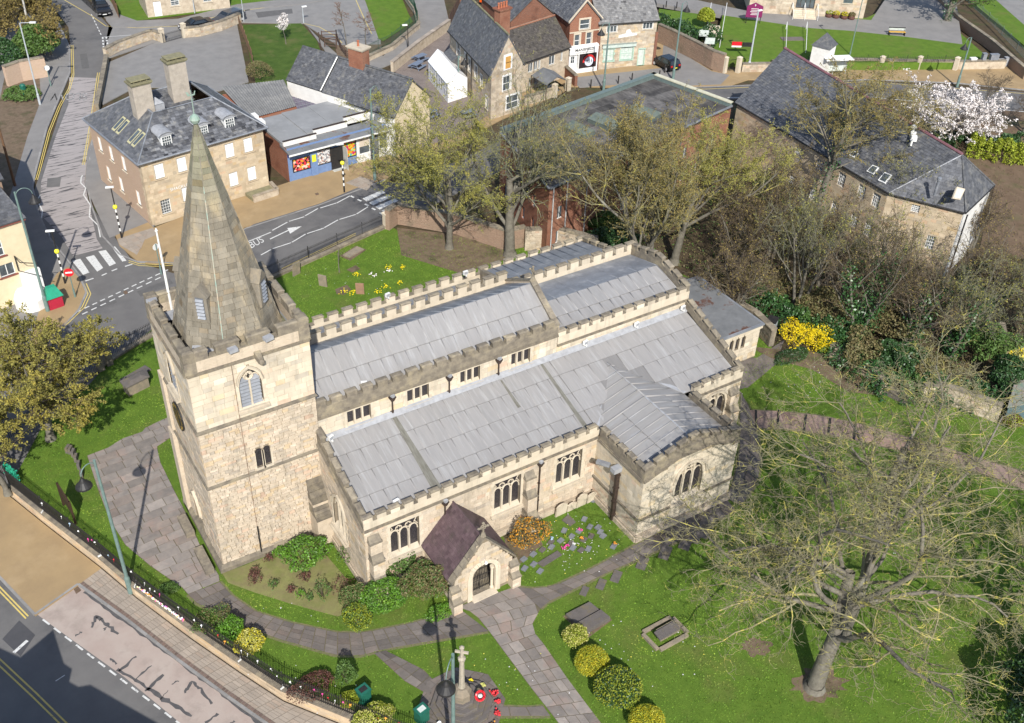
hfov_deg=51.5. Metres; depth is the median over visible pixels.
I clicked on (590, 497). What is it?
headstone
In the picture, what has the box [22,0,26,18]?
birch tree
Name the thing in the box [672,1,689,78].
street lamp
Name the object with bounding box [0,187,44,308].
corner building
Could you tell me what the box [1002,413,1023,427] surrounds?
flowerbed shrub
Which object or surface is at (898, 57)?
iron railing
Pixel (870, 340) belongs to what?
thicket shrub
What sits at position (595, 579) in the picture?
trodden edge
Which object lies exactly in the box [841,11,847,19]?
planter
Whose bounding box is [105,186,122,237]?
crossing beacon
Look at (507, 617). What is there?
footpath
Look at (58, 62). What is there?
pavement
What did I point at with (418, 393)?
window
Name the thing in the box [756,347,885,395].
soil patch
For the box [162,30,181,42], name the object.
metal gate
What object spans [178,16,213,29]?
parked car
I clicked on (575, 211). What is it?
mill annexe
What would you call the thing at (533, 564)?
memorial tablet
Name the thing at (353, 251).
grave slab
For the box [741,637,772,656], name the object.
soil patch
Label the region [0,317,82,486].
tree
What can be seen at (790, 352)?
hedge
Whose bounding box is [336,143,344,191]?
crossing beacon
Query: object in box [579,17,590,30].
window
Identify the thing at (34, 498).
iron railing
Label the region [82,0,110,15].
iron railing
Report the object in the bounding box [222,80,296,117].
workshop shed
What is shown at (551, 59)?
window
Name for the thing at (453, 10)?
board fence
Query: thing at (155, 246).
speed sign
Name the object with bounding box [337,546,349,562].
rose bush
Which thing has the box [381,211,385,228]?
stone pier
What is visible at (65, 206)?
road surfacing
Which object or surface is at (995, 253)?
thicket tree
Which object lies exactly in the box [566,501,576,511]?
headstone
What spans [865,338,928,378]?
thicket shrub
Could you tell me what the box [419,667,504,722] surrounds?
memorial paving
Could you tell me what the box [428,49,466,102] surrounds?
marquee
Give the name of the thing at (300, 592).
rose bush
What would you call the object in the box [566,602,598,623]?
grave slab
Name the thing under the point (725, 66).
gate pier
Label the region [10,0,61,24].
bank tree
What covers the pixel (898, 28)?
park bench
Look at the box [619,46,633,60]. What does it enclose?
window
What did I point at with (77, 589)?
drain cover
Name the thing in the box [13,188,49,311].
street lamp
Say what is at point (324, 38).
kissing gate
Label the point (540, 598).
footpath
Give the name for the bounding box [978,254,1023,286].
thicket shrub
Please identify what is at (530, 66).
window
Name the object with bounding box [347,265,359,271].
soil patch
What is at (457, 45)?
window
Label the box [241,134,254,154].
window
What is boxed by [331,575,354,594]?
rose bush
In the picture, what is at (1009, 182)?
bare soil
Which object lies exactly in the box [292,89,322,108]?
lean to
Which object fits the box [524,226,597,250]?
stone wall
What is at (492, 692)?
flower posy
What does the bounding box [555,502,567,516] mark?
headstone
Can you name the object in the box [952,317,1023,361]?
thicket shrub
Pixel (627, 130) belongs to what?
budding tree
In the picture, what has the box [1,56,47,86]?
bank wall
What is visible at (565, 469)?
window
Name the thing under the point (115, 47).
car park wall
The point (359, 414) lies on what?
window
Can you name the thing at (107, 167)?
window
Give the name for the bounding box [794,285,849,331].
thicket shrub
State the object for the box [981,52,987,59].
street cabinet
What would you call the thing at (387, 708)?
variegated shrub
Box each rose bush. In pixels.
[247,572,261,585]
[248,565,260,576]
[263,553,274,561]
[267,579,278,590]
[271,545,288,557]
[286,585,295,592]
[295,589,304,598]
[298,572,310,581]
[305,591,313,600]
[312,578,331,601]
[323,543,334,554]
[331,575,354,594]
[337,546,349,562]
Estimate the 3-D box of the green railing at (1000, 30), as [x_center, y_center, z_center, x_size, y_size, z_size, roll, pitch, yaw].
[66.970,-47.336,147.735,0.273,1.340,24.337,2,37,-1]
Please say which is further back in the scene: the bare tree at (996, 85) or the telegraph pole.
the bare tree at (996, 85)
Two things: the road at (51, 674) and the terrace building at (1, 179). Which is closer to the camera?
the road at (51, 674)
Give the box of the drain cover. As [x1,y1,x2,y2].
[74,587,80,593]
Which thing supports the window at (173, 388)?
in the church
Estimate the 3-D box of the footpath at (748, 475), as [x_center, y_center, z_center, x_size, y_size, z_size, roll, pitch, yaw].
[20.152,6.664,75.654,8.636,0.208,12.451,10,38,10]
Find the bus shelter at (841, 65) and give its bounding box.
[824,55,852,73]
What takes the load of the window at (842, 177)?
in the slate roofed hall
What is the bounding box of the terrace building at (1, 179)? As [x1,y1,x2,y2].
[0,173,3,190]
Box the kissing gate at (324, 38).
[321,30,336,48]
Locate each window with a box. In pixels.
[0,240,7,257]
[0,262,18,279]
[98,137,103,154]
[107,167,112,183]
[109,146,114,163]
[119,177,124,194]
[121,156,127,173]
[136,190,141,208]
[151,160,167,181]
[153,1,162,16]
[158,195,173,215]
[163,350,180,403]
[170,0,180,6]
[174,153,188,174]
[179,185,186,203]
[222,140,236,159]
[227,169,240,188]
[234,365,270,415]
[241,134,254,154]
[245,163,258,182]
[254,448,265,470]
[261,445,273,467]
[292,155,310,172]
[317,147,330,165]
[329,493,348,547]
[343,140,355,156]
[343,402,374,429]
[358,139,369,154]
[378,133,386,149]
[386,512,423,563]
[403,382,432,408]
[456,42,459,59]
[456,364,483,389]
[467,56,470,73]
[474,63,477,81]
[484,94,487,110]
[490,470,524,520]
[502,73,511,92]
[503,53,512,70]
[505,92,519,111]
[507,346,533,371]
[527,62,533,73]
[548,55,555,66]
[551,445,585,494]
[557,205,561,218]
[573,32,581,45]
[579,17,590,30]
[585,31,592,43]
[602,48,615,62]
[606,25,617,33]
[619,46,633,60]
[637,48,645,65]
[642,22,653,30]
[669,459,706,509]
[706,390,727,415]
[794,0,814,9]
[795,146,801,160]
[809,188,816,201]
[815,159,823,173]
[837,172,845,186]
[842,0,852,3]
[851,213,858,226]
[857,184,865,198]
[871,192,880,207]
[911,204,919,212]
[924,235,935,248]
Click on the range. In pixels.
(545, 39)
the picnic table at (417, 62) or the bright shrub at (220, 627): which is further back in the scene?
the picnic table at (417, 62)
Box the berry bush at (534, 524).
[508,517,552,548]
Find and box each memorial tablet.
[520,556,527,562]
[521,565,527,571]
[529,551,536,556]
[530,561,537,567]
[536,568,543,574]
[538,546,545,552]
[548,544,554,549]
[557,537,564,543]
[561,527,567,533]
[569,544,576,550]
[577,547,584,552]
[594,524,601,529]
[610,543,616,549]
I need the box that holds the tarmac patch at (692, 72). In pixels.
[577,45,728,87]
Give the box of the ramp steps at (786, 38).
[780,22,807,52]
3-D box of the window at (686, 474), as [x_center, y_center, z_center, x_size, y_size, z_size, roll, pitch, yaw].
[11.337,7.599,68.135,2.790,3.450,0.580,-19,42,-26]
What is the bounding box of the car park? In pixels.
[102,25,248,104]
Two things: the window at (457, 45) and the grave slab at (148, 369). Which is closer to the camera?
the grave slab at (148, 369)
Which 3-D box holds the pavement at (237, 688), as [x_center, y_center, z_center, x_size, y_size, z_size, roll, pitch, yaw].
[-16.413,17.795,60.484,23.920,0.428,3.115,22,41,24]
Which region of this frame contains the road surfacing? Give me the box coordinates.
[40,77,101,255]
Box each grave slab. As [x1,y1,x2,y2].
[119,365,150,380]
[343,246,363,257]
[538,550,561,566]
[562,514,575,525]
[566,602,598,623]
[577,609,609,632]
[579,586,588,596]
[595,578,606,590]
[610,570,622,582]
[635,556,648,570]
[658,545,672,560]
[678,534,691,550]
[687,527,700,543]
[695,520,711,538]
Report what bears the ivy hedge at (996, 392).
on the churchyard lawn at (690, 680)
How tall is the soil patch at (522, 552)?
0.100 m
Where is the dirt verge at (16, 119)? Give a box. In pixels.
[0,77,40,196]
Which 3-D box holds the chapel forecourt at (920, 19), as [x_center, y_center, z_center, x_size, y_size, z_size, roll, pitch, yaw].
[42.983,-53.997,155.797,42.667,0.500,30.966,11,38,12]
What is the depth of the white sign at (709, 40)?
133.90 m
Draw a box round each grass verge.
[110,0,269,20]
[243,23,319,87]
[365,0,410,40]
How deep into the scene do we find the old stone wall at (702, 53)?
134.83 m
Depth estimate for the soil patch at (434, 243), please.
96.37 m
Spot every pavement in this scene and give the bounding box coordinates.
[0,6,86,375]
[0,485,100,615]
[78,569,335,722]
[85,82,564,264]
[537,42,1023,90]
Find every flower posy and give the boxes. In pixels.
[489,690,498,696]
[494,707,500,715]
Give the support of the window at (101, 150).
in the georgian house at (141, 134)
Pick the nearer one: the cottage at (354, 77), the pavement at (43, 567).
the pavement at (43, 567)
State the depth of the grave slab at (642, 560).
66.93 m
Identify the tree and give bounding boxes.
[0,0,22,37]
[0,300,128,442]
[0,394,27,496]
[9,11,67,54]
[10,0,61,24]
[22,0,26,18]
[334,70,527,249]
[445,50,613,257]
[525,82,723,248]
[601,93,803,265]
[615,398,1023,722]
[682,237,793,309]
[700,171,803,281]
[721,303,1023,635]
[745,133,826,257]
[752,176,879,307]
[776,176,899,286]
[778,55,962,230]
[811,204,924,345]
[845,192,950,316]
[847,144,961,229]
[871,235,992,346]
[893,68,1017,144]
[915,246,1023,361]
[935,201,1023,320]
[940,0,995,21]
[964,184,1017,258]
[969,458,1023,653]
[973,67,1013,101]
[991,255,1023,342]
[1009,90,1023,131]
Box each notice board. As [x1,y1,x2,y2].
[56,482,76,523]
[745,3,763,23]
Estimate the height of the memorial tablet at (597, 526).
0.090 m
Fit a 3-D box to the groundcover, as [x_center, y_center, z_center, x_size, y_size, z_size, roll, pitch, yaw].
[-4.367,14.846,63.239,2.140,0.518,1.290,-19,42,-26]
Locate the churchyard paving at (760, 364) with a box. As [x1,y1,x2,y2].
[740,339,784,388]
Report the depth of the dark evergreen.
57.17 m
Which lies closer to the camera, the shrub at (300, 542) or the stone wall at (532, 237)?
the shrub at (300, 542)
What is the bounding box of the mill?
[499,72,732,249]
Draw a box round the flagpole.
[155,228,172,309]
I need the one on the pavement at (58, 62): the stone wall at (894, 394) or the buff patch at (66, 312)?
the buff patch at (66, 312)
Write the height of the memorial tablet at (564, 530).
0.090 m
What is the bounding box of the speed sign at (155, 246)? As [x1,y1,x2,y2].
[153,244,161,274]
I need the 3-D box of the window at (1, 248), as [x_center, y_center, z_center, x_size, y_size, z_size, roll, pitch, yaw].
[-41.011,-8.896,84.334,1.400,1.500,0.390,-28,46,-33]
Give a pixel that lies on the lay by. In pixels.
(71, 614)
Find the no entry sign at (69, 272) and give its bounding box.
[64,268,75,296]
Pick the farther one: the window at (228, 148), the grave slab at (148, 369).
the window at (228, 148)
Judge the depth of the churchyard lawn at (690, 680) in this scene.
64.96 m
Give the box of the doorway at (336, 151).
[330,145,348,171]
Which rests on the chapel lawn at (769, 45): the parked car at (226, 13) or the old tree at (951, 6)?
the old tree at (951, 6)
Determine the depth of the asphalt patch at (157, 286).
90.14 m
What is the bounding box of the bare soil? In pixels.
[876,99,1023,290]
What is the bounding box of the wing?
[482,0,554,27]
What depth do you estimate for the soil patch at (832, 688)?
60.10 m
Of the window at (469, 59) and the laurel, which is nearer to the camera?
the laurel
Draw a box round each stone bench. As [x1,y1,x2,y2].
[177,514,194,537]
[193,545,214,575]
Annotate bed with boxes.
[222,542,356,615]
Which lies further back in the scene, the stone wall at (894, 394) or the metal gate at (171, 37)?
the metal gate at (171, 37)
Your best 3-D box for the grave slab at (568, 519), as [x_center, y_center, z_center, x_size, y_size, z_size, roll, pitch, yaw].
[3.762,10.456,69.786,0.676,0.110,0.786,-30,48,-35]
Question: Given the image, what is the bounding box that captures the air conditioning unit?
[251,112,258,118]
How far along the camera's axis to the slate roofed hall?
96.90 m
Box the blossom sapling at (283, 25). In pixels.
[277,13,288,43]
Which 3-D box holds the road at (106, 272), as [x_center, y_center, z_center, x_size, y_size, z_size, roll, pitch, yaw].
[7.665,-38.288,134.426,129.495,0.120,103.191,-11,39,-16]
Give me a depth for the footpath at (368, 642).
62.12 m
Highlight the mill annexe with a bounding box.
[561,185,596,231]
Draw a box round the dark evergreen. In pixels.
[993,645,1023,722]
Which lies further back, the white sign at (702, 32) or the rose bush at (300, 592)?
the white sign at (702, 32)
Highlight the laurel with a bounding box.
[357,575,407,615]
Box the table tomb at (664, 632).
[641,615,688,651]
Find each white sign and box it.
[699,30,708,36]
[705,38,714,43]
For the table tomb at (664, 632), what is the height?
0.550 m
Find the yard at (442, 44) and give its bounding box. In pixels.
[395,32,486,150]
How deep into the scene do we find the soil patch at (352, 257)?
95.11 m
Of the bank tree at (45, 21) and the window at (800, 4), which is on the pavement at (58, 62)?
the bank tree at (45, 21)
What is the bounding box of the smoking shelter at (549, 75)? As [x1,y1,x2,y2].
[530,67,566,102]
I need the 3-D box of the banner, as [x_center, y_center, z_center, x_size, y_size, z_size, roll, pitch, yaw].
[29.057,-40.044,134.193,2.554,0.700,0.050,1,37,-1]
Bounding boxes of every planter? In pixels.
[825,10,832,17]
[833,10,839,18]
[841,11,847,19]
[848,11,855,19]
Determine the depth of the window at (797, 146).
102.72 m
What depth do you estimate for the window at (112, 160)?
99.94 m
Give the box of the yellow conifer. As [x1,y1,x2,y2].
[697,7,715,24]
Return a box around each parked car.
[92,0,110,16]
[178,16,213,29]
[212,7,245,20]
[653,54,680,71]
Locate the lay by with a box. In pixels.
[38,586,253,722]
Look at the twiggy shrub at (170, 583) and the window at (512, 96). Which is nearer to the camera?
the twiggy shrub at (170, 583)
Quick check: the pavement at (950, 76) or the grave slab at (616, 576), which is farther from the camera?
the pavement at (950, 76)
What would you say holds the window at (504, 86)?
in the public house at (481, 41)
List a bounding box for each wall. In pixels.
[0,331,152,452]
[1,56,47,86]
[7,483,380,722]
[64,444,83,477]
[94,54,108,110]
[102,27,164,57]
[179,12,241,37]
[252,181,278,202]
[272,225,385,279]
[369,0,419,60]
[384,202,525,249]
[390,19,450,71]
[524,76,571,105]
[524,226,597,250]
[564,65,577,85]
[657,23,726,72]
[682,276,777,346]
[741,62,770,71]
[772,55,1006,70]
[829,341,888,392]
[884,385,908,404]
[918,381,1003,422]
[938,0,1023,78]
[995,322,1008,354]
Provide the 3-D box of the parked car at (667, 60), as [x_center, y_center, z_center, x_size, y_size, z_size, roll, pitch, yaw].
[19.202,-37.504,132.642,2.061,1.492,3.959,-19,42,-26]
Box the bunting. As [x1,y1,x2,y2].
[2,462,20,480]
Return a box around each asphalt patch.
[3,621,34,655]
[47,177,60,186]
[80,53,88,68]
[85,140,154,237]
[98,297,116,307]
[137,279,172,296]
[255,9,292,17]
[293,226,320,240]
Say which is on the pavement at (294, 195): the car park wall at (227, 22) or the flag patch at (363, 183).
the flag patch at (363, 183)
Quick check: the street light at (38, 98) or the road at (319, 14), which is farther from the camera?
the road at (319, 14)
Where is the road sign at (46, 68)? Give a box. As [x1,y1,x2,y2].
[44,66,51,85]
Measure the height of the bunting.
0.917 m
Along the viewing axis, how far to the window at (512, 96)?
119.98 m
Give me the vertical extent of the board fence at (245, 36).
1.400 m
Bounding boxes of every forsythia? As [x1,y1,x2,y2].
[779,316,816,349]
[807,323,836,352]
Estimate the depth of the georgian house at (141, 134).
98.67 m
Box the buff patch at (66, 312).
[28,266,84,351]
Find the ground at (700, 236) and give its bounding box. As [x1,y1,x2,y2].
[0,0,1023,717]
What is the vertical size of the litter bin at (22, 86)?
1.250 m
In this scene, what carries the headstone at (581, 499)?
on the churchyard lawn at (690, 680)
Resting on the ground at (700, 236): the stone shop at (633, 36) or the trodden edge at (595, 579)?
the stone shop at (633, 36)
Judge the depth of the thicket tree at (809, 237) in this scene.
86.00 m
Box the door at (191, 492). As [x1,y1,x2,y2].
[189,490,202,518]
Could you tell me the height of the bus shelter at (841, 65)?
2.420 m
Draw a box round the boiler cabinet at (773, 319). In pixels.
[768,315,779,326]
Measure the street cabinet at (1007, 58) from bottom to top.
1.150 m
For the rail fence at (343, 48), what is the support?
on the soil patch at (339, 52)
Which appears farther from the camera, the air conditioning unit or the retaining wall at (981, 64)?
the retaining wall at (981, 64)
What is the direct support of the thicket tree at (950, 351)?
on the ground at (700, 236)
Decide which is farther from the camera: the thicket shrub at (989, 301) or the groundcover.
the thicket shrub at (989, 301)
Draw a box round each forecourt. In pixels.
[87,418,219,593]
[245,185,272,200]
[655,0,961,43]
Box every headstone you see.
[292,261,299,276]
[318,274,327,286]
[355,283,364,293]
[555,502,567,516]
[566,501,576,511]
[576,493,587,507]
[586,492,596,503]
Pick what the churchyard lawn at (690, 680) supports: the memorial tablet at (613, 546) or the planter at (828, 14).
the memorial tablet at (613, 546)
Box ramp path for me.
[309,0,447,68]
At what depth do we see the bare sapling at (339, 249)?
92.18 m
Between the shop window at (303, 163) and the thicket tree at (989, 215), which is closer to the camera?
the thicket tree at (989, 215)
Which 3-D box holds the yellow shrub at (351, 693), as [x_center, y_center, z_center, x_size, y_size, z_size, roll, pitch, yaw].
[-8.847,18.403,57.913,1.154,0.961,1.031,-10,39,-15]
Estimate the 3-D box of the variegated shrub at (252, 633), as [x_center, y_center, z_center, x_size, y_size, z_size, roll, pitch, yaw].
[-14.993,16.003,60.529,1.790,1.242,1.799,6,37,4]
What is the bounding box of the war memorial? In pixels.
[430,645,492,722]
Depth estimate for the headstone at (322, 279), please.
90.66 m
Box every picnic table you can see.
[408,60,425,70]
[411,53,429,60]
[460,108,476,117]
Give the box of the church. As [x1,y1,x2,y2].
[143,90,764,615]
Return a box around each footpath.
[106,0,324,26]
[188,582,487,655]
[374,650,436,696]
[463,587,600,722]
[491,706,549,715]
[518,500,734,608]
[729,393,856,504]
[750,410,1023,488]
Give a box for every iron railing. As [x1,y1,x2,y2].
[0,323,151,483]
[3,467,403,722]
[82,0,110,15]
[267,216,382,273]
[808,55,962,61]
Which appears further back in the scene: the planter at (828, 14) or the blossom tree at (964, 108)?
the planter at (828, 14)
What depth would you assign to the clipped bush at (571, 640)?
61.11 m
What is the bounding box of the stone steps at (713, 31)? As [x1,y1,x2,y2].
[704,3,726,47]
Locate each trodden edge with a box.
[500,704,550,718]
[519,507,735,609]
[728,393,762,504]
[752,409,1023,490]
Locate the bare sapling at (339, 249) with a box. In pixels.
[336,246,341,272]
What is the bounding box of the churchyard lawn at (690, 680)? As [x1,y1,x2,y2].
[16,228,1023,722]
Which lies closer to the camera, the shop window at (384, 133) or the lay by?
the lay by
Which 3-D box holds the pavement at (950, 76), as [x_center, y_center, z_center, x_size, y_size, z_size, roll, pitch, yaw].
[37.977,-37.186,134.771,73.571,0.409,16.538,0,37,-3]
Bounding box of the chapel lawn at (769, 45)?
[714,13,988,69]
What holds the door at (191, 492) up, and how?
in the church
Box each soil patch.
[335,44,381,57]
[335,285,350,294]
[340,246,365,260]
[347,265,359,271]
[397,228,504,272]
[503,531,542,562]
[563,615,611,637]
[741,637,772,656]
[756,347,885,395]
[790,667,849,702]
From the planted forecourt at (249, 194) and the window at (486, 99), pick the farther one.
the window at (486, 99)
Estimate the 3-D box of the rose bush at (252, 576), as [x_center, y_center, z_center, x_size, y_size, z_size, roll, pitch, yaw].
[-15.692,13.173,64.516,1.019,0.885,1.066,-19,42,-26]
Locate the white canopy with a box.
[13,284,44,312]
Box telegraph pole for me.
[0,129,15,185]
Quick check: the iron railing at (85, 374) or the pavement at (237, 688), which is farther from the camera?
the iron railing at (85, 374)
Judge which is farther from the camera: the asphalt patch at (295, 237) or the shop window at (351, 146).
the shop window at (351, 146)
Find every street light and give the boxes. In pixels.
[19,21,40,104]
[402,24,408,45]
[748,9,762,62]
[849,0,862,54]
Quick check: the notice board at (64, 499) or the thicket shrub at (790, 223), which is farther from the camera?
the thicket shrub at (790, 223)
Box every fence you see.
[111,0,118,16]
[238,15,254,72]
[337,34,347,57]
[369,0,417,52]
[449,0,459,21]
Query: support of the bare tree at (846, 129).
on the ground at (700, 236)
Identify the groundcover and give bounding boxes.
[422,602,451,622]
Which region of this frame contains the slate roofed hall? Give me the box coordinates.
[728,47,995,276]
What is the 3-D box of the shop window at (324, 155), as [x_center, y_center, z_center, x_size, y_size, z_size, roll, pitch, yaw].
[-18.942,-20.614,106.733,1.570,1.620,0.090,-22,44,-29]
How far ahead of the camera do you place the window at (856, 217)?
98.57 m
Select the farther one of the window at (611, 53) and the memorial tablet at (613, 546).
the window at (611, 53)
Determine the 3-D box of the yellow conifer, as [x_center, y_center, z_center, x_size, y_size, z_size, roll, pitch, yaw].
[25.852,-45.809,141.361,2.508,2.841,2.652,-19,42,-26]
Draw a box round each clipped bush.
[561,623,588,648]
[573,644,610,677]
[593,664,643,709]
[628,703,665,722]
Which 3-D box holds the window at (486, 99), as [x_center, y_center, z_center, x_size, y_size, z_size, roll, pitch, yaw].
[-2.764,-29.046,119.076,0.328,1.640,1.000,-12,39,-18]
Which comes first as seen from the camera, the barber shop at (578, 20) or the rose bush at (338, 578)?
the rose bush at (338, 578)
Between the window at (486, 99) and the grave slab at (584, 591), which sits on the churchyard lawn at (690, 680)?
the grave slab at (584, 591)
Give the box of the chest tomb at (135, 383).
[119,368,149,396]
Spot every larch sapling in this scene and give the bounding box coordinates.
[330,2,348,50]
[353,11,376,44]
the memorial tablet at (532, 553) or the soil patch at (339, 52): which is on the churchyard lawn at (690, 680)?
the memorial tablet at (532, 553)
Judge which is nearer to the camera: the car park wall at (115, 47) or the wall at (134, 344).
the wall at (134, 344)
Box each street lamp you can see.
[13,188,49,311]
[75,459,132,593]
[369,86,382,179]
[436,653,455,722]
[458,55,467,72]
[597,22,609,89]
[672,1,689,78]
[956,37,971,86]
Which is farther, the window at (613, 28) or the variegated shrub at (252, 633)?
the window at (613, 28)
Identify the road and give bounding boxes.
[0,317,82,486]
[0,580,261,722]
[30,0,1023,390]
[103,0,382,58]
[997,0,1023,23]
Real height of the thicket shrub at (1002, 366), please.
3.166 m
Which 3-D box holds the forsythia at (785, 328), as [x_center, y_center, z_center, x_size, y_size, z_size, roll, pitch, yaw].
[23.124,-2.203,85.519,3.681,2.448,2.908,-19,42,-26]
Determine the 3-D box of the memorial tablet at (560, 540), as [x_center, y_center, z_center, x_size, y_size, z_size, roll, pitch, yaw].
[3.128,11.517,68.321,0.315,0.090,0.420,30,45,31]
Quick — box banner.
[731,42,751,46]
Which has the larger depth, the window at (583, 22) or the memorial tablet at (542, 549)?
the window at (583, 22)
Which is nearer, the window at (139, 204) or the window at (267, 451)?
the window at (267, 451)
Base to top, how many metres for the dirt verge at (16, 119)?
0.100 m
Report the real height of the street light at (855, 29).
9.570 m
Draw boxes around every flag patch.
[117,228,155,254]
[346,176,374,189]
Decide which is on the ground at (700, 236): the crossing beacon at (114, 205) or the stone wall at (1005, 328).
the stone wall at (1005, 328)
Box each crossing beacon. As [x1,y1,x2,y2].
[45,229,65,283]
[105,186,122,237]
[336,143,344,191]
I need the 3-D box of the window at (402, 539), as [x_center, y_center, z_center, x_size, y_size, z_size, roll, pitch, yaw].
[-6.413,10.482,63.585,2.460,3.040,0.560,-19,42,-26]
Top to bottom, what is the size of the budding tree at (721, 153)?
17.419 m
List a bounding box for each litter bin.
[19,83,25,94]
[354,682,371,706]
[413,702,429,722]
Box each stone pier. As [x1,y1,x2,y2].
[94,349,105,372]
[100,343,113,366]
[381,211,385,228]
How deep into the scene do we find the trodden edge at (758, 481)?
75.01 m
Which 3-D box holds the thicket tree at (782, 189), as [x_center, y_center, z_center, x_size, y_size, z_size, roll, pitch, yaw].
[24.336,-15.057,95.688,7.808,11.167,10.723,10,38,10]
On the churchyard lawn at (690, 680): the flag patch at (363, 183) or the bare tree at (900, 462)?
the bare tree at (900, 462)
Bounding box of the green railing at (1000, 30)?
[966,0,1023,57]
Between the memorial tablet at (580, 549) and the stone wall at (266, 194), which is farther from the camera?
the stone wall at (266, 194)
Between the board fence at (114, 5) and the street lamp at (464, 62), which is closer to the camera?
the street lamp at (464, 62)
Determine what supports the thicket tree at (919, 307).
on the ground at (700, 236)
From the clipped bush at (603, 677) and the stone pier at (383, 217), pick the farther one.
the stone pier at (383, 217)
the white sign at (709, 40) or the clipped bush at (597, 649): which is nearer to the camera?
the clipped bush at (597, 649)
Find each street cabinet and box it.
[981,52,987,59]
[989,53,999,59]
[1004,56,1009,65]
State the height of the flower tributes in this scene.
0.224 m
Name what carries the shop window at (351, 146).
in the shop at (299, 143)
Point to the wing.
(523, 11)
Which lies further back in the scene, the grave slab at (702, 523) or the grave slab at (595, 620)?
the grave slab at (702, 523)
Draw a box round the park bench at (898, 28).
[888,27,905,35]
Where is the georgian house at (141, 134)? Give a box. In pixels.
[81,52,268,225]
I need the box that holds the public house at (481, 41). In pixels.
[444,0,524,119]
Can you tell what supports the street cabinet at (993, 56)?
on the pavement at (950, 76)
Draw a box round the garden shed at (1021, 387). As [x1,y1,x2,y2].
[1001,379,1023,425]
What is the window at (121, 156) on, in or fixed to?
in the georgian house at (141, 134)
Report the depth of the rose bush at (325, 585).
63.56 m
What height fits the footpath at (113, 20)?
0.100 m
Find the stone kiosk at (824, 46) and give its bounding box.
[810,33,837,72]
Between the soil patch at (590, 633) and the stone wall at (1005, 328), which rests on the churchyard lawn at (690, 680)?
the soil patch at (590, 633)
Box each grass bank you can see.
[656,9,710,41]
[967,0,1023,47]
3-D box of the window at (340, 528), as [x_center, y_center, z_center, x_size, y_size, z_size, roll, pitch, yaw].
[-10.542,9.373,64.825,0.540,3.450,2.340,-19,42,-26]
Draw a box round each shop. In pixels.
[262,101,391,181]
[540,0,602,72]
[592,0,659,69]
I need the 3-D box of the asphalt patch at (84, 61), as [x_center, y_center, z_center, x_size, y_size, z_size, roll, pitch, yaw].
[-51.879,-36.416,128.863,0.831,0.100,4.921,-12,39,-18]
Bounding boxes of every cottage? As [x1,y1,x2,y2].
[139,0,229,17]
[286,40,431,156]
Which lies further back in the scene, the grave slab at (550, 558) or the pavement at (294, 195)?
the pavement at (294, 195)
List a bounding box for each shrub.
[0,37,24,66]
[1,85,41,101]
[11,23,60,55]
[158,581,179,596]
[189,601,231,633]
[214,613,243,640]
[233,627,265,655]
[245,60,274,78]
[277,533,327,572]
[286,670,337,703]
[334,659,358,686]
[337,581,368,606]
[339,689,358,707]
[341,602,373,632]
[350,700,395,722]
[386,551,418,575]
[396,559,448,600]
[586,221,642,245]
[587,211,631,238]
[742,263,799,295]
[744,203,804,235]
[752,176,795,201]
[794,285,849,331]
[815,340,831,352]
[842,323,885,369]
[843,369,873,382]
[864,299,930,338]
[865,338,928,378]
[901,351,957,378]
[938,260,1017,317]
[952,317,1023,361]
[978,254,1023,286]
[987,353,1023,392]
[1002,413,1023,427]
[1008,347,1023,359]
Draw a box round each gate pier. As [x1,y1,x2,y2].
[723,56,728,73]
[735,56,742,72]
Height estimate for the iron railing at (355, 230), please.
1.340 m
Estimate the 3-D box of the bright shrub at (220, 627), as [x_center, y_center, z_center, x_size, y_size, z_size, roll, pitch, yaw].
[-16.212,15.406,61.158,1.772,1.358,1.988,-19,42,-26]
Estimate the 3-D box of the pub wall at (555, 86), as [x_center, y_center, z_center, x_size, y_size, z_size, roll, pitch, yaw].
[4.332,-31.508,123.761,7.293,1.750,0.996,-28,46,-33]
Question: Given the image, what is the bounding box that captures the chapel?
[744,0,866,20]
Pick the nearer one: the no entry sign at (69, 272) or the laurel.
the laurel
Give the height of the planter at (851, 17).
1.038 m
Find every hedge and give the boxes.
[656,12,723,46]
[742,280,864,358]
[774,346,808,365]
[827,340,1012,420]
[933,128,1023,150]
[965,131,1023,165]
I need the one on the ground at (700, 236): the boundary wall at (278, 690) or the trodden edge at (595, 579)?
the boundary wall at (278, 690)
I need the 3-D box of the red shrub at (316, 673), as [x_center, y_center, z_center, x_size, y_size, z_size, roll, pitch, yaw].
[-11.014,17.871,58.363,2.971,1.141,1.922,-19,42,-26]
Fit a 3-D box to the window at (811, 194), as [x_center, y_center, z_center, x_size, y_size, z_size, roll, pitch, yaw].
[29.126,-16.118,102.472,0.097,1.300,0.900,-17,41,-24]
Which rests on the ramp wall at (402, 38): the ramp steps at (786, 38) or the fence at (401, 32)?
the fence at (401, 32)
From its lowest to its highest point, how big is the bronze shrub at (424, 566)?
2.687 m
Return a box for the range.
[510,14,571,91]
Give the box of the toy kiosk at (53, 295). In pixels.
[44,284,63,309]
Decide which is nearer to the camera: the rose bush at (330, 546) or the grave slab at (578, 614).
the grave slab at (578, 614)
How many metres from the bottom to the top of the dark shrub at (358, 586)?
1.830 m
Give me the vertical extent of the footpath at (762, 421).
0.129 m

